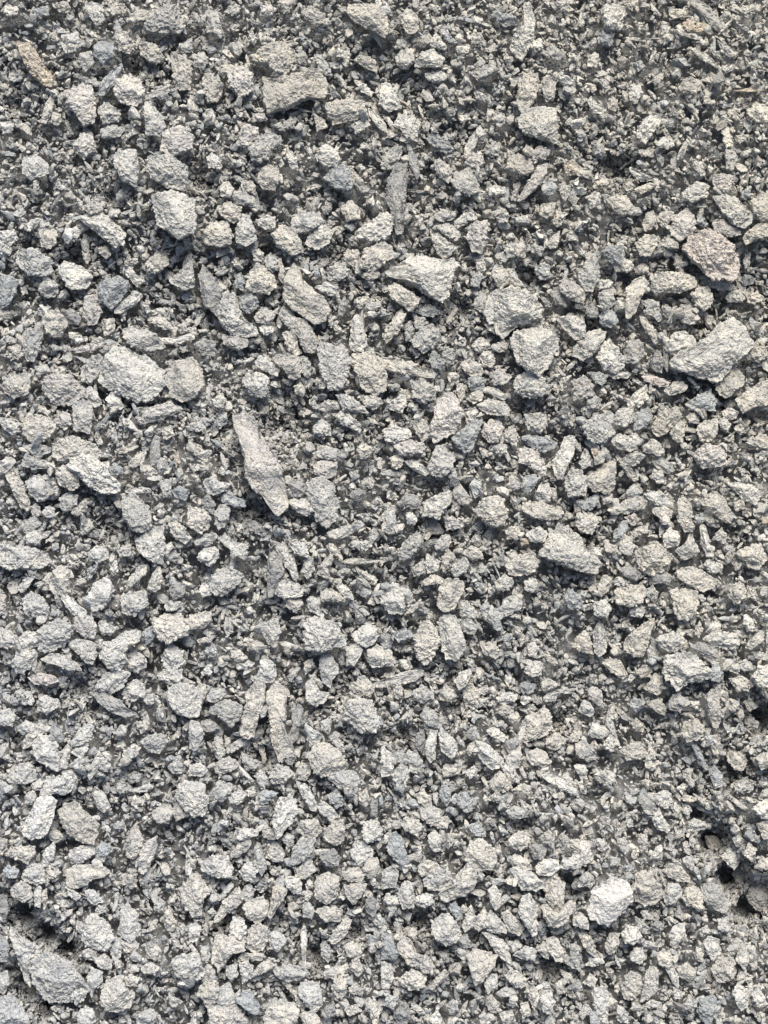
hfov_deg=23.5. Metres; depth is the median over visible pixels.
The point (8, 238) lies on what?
stone
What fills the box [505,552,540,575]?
stone
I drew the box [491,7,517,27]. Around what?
stone
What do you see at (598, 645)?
stone splinter
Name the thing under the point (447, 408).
stone
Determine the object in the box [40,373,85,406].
stone
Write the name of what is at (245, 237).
stone
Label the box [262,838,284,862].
stone
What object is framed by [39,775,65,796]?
stone
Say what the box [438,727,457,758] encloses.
stone
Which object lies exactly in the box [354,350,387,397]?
stone
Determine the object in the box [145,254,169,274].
stone
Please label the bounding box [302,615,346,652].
stone
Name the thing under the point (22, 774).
stone
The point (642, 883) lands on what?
stone
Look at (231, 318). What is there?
stone
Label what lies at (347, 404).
stone
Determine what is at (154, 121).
stone
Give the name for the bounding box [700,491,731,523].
stone
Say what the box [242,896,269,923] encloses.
stone
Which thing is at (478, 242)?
stone
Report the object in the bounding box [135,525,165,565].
stone
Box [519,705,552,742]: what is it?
stone
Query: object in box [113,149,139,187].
stone
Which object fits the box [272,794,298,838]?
stone
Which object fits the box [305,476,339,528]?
stone
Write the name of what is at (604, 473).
stone
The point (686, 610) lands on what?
stone
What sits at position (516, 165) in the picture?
stone
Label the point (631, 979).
stone
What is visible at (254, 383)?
stone
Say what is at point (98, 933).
stone
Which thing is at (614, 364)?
stone
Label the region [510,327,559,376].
stone
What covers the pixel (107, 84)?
stone splinter
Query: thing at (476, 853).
stone
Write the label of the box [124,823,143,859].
stone
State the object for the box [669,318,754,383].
stone
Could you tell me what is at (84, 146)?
stone
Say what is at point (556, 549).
stone
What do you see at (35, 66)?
stone splinter
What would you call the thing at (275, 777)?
stone
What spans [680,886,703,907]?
stone
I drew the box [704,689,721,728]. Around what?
stone splinter
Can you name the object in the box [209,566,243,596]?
stone
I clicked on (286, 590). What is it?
stone
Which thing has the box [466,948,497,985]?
stone
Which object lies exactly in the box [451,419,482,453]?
stone
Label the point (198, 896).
stone
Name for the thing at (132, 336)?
stone
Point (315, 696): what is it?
stone
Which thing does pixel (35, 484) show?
stone
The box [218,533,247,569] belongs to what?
stone
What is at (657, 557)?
stone
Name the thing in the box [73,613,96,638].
stone
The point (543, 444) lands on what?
stone
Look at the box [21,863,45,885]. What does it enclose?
stone
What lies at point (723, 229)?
stone
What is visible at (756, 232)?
stone
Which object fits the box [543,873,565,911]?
stone
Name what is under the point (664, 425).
stone
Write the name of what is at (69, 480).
stone
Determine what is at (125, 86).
stone
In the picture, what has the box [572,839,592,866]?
stone
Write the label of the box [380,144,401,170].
stone
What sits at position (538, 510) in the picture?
stone splinter
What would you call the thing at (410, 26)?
stone
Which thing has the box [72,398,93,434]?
stone
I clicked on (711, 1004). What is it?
stone
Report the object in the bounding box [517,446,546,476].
stone
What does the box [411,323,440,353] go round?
stone
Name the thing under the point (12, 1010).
stone
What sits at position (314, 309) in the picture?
stone
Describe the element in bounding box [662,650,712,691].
stone
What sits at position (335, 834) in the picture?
stone
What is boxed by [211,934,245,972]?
stone
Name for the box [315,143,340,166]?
stone
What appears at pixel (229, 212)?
stone
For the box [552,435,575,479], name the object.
stone splinter
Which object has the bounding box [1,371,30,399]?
stone
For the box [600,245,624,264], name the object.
stone
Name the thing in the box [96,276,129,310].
stone
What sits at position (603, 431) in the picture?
stone
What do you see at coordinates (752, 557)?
stone
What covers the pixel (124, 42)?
stone
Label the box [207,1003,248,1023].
stone
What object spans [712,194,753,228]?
stone
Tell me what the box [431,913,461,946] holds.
stone
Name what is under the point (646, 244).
stone
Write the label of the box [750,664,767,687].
stone
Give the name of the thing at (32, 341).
stone
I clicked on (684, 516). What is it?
stone
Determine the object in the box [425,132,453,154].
stone
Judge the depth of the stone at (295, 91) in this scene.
0.73 m
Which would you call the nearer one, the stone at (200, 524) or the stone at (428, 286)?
the stone at (200, 524)
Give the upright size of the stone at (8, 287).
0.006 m
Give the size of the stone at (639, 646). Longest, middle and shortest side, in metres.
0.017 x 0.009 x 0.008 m
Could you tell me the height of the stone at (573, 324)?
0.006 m
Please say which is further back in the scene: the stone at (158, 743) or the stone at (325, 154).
the stone at (325, 154)
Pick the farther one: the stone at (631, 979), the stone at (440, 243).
the stone at (440, 243)
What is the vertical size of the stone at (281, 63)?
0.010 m
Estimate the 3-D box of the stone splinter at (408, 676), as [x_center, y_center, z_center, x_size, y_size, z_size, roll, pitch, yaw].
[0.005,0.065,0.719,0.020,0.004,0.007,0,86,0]
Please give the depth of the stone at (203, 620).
0.71 m
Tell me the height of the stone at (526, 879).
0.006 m
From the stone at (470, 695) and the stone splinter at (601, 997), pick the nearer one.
the stone splinter at (601, 997)
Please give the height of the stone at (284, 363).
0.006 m
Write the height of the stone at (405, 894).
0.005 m
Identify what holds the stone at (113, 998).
on the gravel
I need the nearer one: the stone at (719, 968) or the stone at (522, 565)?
the stone at (719, 968)
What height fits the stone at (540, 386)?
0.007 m
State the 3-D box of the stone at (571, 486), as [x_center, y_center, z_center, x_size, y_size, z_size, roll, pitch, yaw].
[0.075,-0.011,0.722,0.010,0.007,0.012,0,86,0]
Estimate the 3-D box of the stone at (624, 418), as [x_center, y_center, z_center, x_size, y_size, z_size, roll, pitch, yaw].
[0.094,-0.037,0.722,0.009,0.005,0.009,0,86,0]
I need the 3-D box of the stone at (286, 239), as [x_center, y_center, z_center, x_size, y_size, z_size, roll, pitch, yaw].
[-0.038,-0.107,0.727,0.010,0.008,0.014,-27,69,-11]
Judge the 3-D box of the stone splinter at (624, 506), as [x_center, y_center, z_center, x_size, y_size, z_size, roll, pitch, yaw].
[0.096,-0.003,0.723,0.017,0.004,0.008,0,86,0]
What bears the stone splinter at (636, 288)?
on the gravel
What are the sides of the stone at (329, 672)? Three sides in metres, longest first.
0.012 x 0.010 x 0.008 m
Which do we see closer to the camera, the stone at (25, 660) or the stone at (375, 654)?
the stone at (25, 660)
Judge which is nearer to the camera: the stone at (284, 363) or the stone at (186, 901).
the stone at (186, 901)
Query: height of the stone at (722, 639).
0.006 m
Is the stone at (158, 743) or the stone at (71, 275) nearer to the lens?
the stone at (158, 743)
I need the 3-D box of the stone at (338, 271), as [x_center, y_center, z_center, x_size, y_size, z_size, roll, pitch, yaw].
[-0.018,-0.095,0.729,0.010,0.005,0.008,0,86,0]
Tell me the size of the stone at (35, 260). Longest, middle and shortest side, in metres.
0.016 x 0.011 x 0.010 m
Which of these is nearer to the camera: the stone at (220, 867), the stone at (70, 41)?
the stone at (220, 867)
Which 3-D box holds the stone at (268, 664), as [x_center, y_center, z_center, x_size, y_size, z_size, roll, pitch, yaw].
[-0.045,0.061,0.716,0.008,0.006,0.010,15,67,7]
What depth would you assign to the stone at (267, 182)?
0.72 m
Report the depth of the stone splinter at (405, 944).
0.70 m
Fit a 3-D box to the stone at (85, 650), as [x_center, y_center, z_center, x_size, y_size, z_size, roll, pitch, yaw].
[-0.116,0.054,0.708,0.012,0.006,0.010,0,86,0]
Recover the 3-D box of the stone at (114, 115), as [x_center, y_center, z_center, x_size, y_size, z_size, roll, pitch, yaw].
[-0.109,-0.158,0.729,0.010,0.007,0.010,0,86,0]
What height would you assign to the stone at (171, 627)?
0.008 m
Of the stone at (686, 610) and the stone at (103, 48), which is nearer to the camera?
the stone at (686, 610)
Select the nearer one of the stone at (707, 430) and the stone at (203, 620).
the stone at (203, 620)
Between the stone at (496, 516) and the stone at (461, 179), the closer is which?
the stone at (496, 516)
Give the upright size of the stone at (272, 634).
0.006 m
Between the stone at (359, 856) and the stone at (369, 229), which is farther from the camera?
the stone at (369, 229)
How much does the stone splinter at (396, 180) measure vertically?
0.008 m
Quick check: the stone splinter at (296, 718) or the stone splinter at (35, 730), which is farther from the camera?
the stone splinter at (296, 718)
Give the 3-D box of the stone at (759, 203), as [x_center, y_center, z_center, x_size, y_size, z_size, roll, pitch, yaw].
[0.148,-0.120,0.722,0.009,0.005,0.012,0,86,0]
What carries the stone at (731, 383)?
on the gravel
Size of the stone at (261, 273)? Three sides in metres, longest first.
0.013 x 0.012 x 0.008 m
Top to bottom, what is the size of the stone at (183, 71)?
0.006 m
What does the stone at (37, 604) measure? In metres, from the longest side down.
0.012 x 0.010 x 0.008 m
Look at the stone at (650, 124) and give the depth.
0.73 m
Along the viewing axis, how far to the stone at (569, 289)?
0.72 m
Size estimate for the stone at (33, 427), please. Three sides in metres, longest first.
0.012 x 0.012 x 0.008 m
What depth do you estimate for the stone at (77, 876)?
0.71 m
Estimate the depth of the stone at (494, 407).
0.72 m
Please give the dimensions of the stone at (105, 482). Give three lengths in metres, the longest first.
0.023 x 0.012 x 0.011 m
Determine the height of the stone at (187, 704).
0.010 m
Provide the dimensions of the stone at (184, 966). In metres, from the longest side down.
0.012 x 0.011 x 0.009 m
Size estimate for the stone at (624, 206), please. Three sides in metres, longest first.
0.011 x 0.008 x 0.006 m
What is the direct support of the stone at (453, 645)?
on the gravel
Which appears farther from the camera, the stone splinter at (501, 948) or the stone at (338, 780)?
the stone at (338, 780)
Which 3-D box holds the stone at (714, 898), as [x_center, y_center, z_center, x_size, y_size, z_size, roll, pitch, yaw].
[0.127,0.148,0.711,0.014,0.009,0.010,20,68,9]
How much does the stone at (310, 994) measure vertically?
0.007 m
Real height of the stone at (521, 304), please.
0.015 m
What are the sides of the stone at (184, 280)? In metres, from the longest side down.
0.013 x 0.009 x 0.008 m
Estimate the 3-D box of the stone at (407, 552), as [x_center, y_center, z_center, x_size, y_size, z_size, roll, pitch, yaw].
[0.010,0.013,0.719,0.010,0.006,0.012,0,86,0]
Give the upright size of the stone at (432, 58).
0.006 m
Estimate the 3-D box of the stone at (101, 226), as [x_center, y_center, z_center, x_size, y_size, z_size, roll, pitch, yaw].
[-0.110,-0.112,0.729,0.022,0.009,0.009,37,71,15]
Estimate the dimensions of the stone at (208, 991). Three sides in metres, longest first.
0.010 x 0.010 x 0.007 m
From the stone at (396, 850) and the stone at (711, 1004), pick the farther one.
the stone at (396, 850)
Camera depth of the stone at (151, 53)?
0.73 m
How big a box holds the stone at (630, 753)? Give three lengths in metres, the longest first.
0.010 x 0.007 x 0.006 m
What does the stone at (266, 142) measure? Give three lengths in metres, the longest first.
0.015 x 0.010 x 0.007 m
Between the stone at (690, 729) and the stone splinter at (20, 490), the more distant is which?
the stone splinter at (20, 490)
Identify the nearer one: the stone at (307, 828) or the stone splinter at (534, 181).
the stone at (307, 828)
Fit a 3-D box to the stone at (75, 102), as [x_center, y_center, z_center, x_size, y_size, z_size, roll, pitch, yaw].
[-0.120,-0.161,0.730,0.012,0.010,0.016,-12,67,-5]
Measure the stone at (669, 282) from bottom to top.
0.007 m
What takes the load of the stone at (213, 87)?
on the gravel
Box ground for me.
[0,0,767,1023]
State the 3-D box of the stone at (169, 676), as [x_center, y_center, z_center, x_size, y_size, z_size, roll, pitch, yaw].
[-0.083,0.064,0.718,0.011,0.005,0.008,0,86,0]
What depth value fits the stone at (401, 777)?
0.71 m
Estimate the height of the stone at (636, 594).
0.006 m
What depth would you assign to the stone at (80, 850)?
0.71 m
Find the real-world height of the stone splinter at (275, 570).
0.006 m
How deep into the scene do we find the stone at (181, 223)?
0.72 m
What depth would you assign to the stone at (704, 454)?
0.72 m
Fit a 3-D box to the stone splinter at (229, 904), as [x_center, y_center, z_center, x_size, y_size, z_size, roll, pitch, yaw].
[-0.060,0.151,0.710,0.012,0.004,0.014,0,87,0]
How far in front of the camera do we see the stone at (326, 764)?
0.71 m
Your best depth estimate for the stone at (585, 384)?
0.72 m
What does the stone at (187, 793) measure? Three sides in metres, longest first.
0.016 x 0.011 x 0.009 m
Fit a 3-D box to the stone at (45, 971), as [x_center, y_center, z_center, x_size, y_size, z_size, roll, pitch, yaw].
[-0.125,0.178,0.703,0.017,0.013,0.023,-34,70,-14]
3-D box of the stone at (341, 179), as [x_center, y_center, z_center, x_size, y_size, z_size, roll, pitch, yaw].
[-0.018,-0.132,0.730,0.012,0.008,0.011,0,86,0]
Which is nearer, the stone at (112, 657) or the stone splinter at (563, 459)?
the stone at (112, 657)
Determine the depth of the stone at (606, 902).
0.70 m
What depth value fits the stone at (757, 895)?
0.73 m
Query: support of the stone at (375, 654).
on the gravel
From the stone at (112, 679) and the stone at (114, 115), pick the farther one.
the stone at (114, 115)
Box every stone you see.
[0,229,18,251]
[0,274,18,308]
[0,543,52,570]
[0,993,29,1023]
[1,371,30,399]
[7,762,37,784]
[11,649,38,674]
[15,247,54,276]
[21,155,49,180]
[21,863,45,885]
[22,326,43,362]
[22,415,56,443]
[22,591,49,619]
[22,796,57,840]
[25,474,51,501]
[28,952,90,1003]
[32,734,59,771]
[36,619,74,652]
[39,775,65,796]
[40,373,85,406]
[42,311,67,337]
[47,565,70,595]
[51,435,104,463]
[55,465,79,491]
[57,801,99,844]
[58,260,92,289]
[61,31,82,54]
[65,82,96,126]
[65,864,109,888]
[68,639,97,664]
[68,845,96,864]
[69,454,121,494]
[72,132,96,159]
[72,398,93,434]
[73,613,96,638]
[79,211,125,248]
[80,353,102,385]
[81,913,115,951]
[82,294,102,325]
[84,2,105,27]
[88,577,111,611]
[93,41,115,64]
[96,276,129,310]
[96,630,140,671]
[96,670,130,694]
[97,101,121,124]
[98,346,165,403]
[100,975,132,1012]
[113,73,144,106]
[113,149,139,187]
[115,29,135,53]
[117,902,140,943]
[120,590,148,616]
[121,492,152,532]
[121,679,145,701]
[122,325,165,351]
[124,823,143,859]
[126,649,146,673]
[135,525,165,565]
[139,41,164,64]
[139,733,168,753]
[143,3,184,36]
[144,101,165,137]
[145,154,189,190]
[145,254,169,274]
[151,189,196,239]
[153,613,189,644]
[157,667,183,685]
[160,125,193,156]
[161,644,183,669]
[164,357,204,402]
[166,682,202,718]
[168,258,194,291]
[171,53,193,90]
[171,953,205,981]
[175,780,209,817]
[180,877,204,917]
[187,505,211,534]
[188,610,211,629]
[188,873,209,904]
[196,980,219,1008]
[198,265,222,313]
[198,854,233,878]
[202,74,222,103]
[203,220,231,248]
[206,8,224,38]
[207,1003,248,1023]
[208,699,242,727]
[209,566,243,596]
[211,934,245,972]
[215,291,258,337]
[216,201,241,223]
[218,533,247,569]
[227,66,253,98]
[228,916,247,943]
[235,213,256,246]
[236,124,258,147]
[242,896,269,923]
[243,372,269,398]
[245,263,276,294]
[246,922,267,952]
[248,40,293,77]
[248,131,282,163]
[257,164,280,191]
[257,655,276,682]
[262,68,328,113]
[262,617,281,649]
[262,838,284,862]
[262,1000,299,1023]
[268,763,293,784]
[270,224,303,256]
[272,353,302,379]
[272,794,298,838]
[273,963,308,982]
[275,580,303,599]
[279,306,296,329]
[282,263,330,324]
[289,837,315,865]
[290,210,323,233]
[295,317,318,353]
[295,818,321,836]
[297,979,323,1012]
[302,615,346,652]
[305,225,333,250]
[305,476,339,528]
[305,678,328,707]
[308,742,347,777]
[313,460,337,479]
[314,872,339,904]
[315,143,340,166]
[316,342,351,390]
[318,652,339,687]
[322,164,352,191]
[323,819,346,845]
[325,98,367,125]
[326,261,349,281]
[328,769,359,789]
[336,394,368,413]
[343,697,381,733]
[346,2,388,37]
[349,314,367,352]
[349,678,374,697]
[350,840,373,866]
[351,624,379,647]
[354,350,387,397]
[356,211,394,241]
[359,242,393,271]
[361,818,383,843]
[367,643,395,667]
[378,82,401,113]
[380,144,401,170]
[380,583,404,614]
[380,932,398,960]
[382,425,411,444]
[384,255,459,302]
[386,831,409,865]
[388,282,420,311]
[391,764,409,793]
[392,114,418,141]
[394,439,425,456]
[396,880,414,909]
[397,530,421,560]
[398,8,418,34]
[398,969,426,990]
[409,378,435,404]
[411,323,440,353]
[413,619,440,664]
[414,49,444,68]
[421,490,451,519]
[423,867,452,891]
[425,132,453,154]
[427,444,455,477]
[429,392,464,442]
[431,233,457,258]
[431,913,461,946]
[436,578,464,611]
[438,612,466,661]
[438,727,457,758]
[438,861,477,902]
[450,168,479,197]
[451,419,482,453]
[462,682,481,709]
[463,838,497,870]
[466,219,488,253]
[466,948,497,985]
[472,495,507,527]
[475,740,502,770]
[476,398,510,415]
[481,421,504,442]
[482,285,544,338]
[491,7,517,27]
[504,153,533,175]
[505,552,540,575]
[509,865,544,891]
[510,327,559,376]
[513,372,550,398]
[516,72,539,110]
[517,106,558,144]
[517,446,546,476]
[518,893,538,936]
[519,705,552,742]
[523,412,547,433]
[524,435,557,452]
[538,522,601,573]
[540,900,574,927]
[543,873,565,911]
[556,316,585,339]
[559,276,585,304]
[564,467,587,497]
[572,328,606,360]
[572,375,594,400]
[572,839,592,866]
[574,512,597,534]
[577,252,600,291]
[582,410,615,443]
[586,876,633,926]
[587,460,616,494]
[595,340,624,373]
[600,3,625,31]
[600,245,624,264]
[606,194,635,215]
[613,406,634,427]
[614,584,646,607]
[619,743,647,760]
[620,971,642,1000]
[623,339,643,364]
[623,618,654,657]
[631,870,663,906]
[633,542,673,575]
[635,234,658,256]
[636,115,661,143]
[649,271,696,293]
[650,409,681,437]
[654,630,684,653]
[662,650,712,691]
[664,330,695,355]
[669,207,695,241]
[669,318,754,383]
[672,588,699,622]
[676,497,694,532]
[676,566,714,591]
[680,718,705,742]
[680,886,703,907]
[681,181,709,202]
[681,229,740,281]
[685,389,715,411]
[690,285,713,311]
[690,642,725,662]
[693,443,727,468]
[696,418,718,441]
[696,995,720,1023]
[699,879,728,913]
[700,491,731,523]
[702,631,740,649]
[710,956,735,982]
[712,173,733,194]
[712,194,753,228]
[712,218,740,237]
[715,366,744,398]
[726,482,761,505]
[735,380,767,413]
[735,543,765,570]
[742,222,767,244]
[746,102,767,123]
[746,881,767,911]
[750,191,767,221]
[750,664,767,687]
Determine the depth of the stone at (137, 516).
0.71 m
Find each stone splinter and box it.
[5,468,30,510]
[9,926,40,987]
[17,40,52,87]
[23,719,48,748]
[41,653,81,670]
[93,692,138,717]
[98,63,122,95]
[134,402,183,424]
[138,837,157,874]
[214,887,243,922]
[232,410,287,515]
[240,680,265,739]
[265,681,294,762]
[266,550,284,597]
[275,541,298,580]
[288,704,303,743]
[373,670,423,687]
[381,357,435,377]
[383,309,405,343]
[386,162,407,234]
[397,936,435,971]
[482,932,511,963]
[509,1,535,61]
[517,163,547,201]
[521,501,563,520]
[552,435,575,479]
[592,985,609,1023]
[593,620,606,657]
[607,495,648,514]
[624,275,646,318]
[640,966,658,1001]
[689,0,727,35]
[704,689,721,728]
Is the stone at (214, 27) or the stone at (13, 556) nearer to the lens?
the stone at (13, 556)
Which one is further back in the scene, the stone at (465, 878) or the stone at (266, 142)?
the stone at (266, 142)
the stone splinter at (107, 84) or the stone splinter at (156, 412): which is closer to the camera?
the stone splinter at (156, 412)
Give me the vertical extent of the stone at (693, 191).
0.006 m
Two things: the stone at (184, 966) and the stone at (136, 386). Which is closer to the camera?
the stone at (184, 966)
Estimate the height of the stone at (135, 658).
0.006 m
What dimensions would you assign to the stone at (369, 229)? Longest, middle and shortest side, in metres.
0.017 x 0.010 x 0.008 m
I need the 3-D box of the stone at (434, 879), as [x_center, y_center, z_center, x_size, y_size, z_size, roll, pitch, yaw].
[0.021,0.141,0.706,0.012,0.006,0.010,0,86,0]
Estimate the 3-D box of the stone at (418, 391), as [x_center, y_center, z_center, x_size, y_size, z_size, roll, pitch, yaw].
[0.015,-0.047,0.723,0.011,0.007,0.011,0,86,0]
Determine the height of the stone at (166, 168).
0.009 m
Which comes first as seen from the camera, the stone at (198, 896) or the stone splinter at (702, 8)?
the stone at (198, 896)
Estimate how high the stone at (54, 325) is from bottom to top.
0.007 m
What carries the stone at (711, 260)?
on the gravel
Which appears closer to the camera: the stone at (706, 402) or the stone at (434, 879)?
the stone at (434, 879)
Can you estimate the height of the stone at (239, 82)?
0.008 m
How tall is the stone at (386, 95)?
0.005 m
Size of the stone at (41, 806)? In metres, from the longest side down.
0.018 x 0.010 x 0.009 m
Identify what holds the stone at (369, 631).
on the gravel
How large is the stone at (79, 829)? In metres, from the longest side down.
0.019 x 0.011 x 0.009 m
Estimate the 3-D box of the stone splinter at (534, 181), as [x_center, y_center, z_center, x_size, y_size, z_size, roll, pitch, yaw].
[0.059,-0.131,0.730,0.012,0.006,0.016,0,86,0]
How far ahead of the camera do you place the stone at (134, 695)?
0.71 m
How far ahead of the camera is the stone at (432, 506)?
0.72 m
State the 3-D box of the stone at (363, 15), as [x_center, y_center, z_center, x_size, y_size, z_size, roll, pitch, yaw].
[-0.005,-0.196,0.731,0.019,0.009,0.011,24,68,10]
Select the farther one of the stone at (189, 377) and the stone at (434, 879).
the stone at (189, 377)
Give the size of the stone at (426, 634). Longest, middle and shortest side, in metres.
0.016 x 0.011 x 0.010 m
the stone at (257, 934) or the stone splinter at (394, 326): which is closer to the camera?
the stone at (257, 934)
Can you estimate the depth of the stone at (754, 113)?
0.72 m
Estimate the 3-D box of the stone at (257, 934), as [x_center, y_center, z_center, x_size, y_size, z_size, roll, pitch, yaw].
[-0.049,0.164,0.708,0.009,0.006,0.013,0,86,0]
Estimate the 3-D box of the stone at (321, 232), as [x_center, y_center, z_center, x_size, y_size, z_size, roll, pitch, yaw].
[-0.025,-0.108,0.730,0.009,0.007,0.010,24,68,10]
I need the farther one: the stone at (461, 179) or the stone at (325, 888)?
the stone at (461, 179)
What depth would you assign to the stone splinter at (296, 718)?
0.72 m
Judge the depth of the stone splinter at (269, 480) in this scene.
0.71 m
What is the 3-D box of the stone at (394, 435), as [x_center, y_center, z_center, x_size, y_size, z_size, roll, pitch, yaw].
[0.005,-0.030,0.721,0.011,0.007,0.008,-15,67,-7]
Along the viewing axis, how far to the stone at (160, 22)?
0.73 m
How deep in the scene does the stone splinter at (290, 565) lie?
0.71 m
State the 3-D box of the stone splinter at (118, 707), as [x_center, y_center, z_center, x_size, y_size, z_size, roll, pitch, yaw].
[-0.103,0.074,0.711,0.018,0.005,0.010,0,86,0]
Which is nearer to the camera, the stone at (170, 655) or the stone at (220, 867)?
the stone at (220, 867)
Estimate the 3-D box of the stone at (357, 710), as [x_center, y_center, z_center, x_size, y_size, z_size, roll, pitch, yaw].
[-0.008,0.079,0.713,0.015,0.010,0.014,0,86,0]
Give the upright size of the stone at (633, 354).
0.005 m
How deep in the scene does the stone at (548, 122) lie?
0.73 m
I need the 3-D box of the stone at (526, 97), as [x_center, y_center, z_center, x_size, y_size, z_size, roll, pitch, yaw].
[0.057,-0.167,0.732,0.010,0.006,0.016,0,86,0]
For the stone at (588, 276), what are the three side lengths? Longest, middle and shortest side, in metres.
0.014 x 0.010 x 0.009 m
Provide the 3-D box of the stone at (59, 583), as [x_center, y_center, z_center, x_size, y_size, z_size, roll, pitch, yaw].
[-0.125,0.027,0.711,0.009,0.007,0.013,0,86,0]
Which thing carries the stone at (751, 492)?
on the gravel
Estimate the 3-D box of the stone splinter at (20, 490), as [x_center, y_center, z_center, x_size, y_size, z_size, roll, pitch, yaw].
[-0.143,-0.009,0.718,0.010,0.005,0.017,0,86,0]
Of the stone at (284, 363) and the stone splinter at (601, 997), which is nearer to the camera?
the stone splinter at (601, 997)
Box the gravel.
[0,0,767,1023]
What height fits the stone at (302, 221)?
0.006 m
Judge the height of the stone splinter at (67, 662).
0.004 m
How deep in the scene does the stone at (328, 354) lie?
0.72 m
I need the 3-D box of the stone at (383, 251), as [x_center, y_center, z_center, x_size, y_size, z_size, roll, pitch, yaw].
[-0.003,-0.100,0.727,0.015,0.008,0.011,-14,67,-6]
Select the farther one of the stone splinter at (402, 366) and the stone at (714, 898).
the stone splinter at (402, 366)
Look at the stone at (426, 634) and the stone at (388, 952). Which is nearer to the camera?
the stone at (388, 952)
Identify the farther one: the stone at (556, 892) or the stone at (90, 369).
the stone at (90, 369)
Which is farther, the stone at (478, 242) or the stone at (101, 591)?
the stone at (478, 242)
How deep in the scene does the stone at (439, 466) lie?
0.72 m
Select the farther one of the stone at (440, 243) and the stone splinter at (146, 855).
the stone at (440, 243)
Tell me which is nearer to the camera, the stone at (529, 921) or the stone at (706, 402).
the stone at (529, 921)
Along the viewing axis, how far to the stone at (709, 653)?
0.71 m
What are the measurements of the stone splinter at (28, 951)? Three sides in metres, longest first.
0.024 x 0.011 x 0.010 m
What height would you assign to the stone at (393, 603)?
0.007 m
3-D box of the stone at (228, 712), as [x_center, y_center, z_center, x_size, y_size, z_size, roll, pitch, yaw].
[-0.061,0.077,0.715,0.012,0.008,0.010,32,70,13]
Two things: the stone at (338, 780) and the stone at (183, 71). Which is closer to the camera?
the stone at (338, 780)
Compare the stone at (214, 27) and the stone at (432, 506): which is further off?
the stone at (214, 27)
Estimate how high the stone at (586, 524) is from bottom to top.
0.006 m
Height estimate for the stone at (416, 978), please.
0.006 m
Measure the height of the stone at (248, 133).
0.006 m
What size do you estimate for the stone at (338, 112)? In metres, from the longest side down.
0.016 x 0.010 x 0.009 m
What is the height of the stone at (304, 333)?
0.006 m
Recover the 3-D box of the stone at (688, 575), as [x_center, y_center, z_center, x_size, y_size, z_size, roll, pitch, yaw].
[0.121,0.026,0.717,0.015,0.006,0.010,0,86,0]
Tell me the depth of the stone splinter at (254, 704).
0.71 m
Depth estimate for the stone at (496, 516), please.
0.72 m
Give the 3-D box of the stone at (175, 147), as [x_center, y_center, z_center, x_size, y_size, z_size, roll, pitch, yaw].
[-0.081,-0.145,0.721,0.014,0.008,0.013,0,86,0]
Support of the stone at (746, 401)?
on the gravel

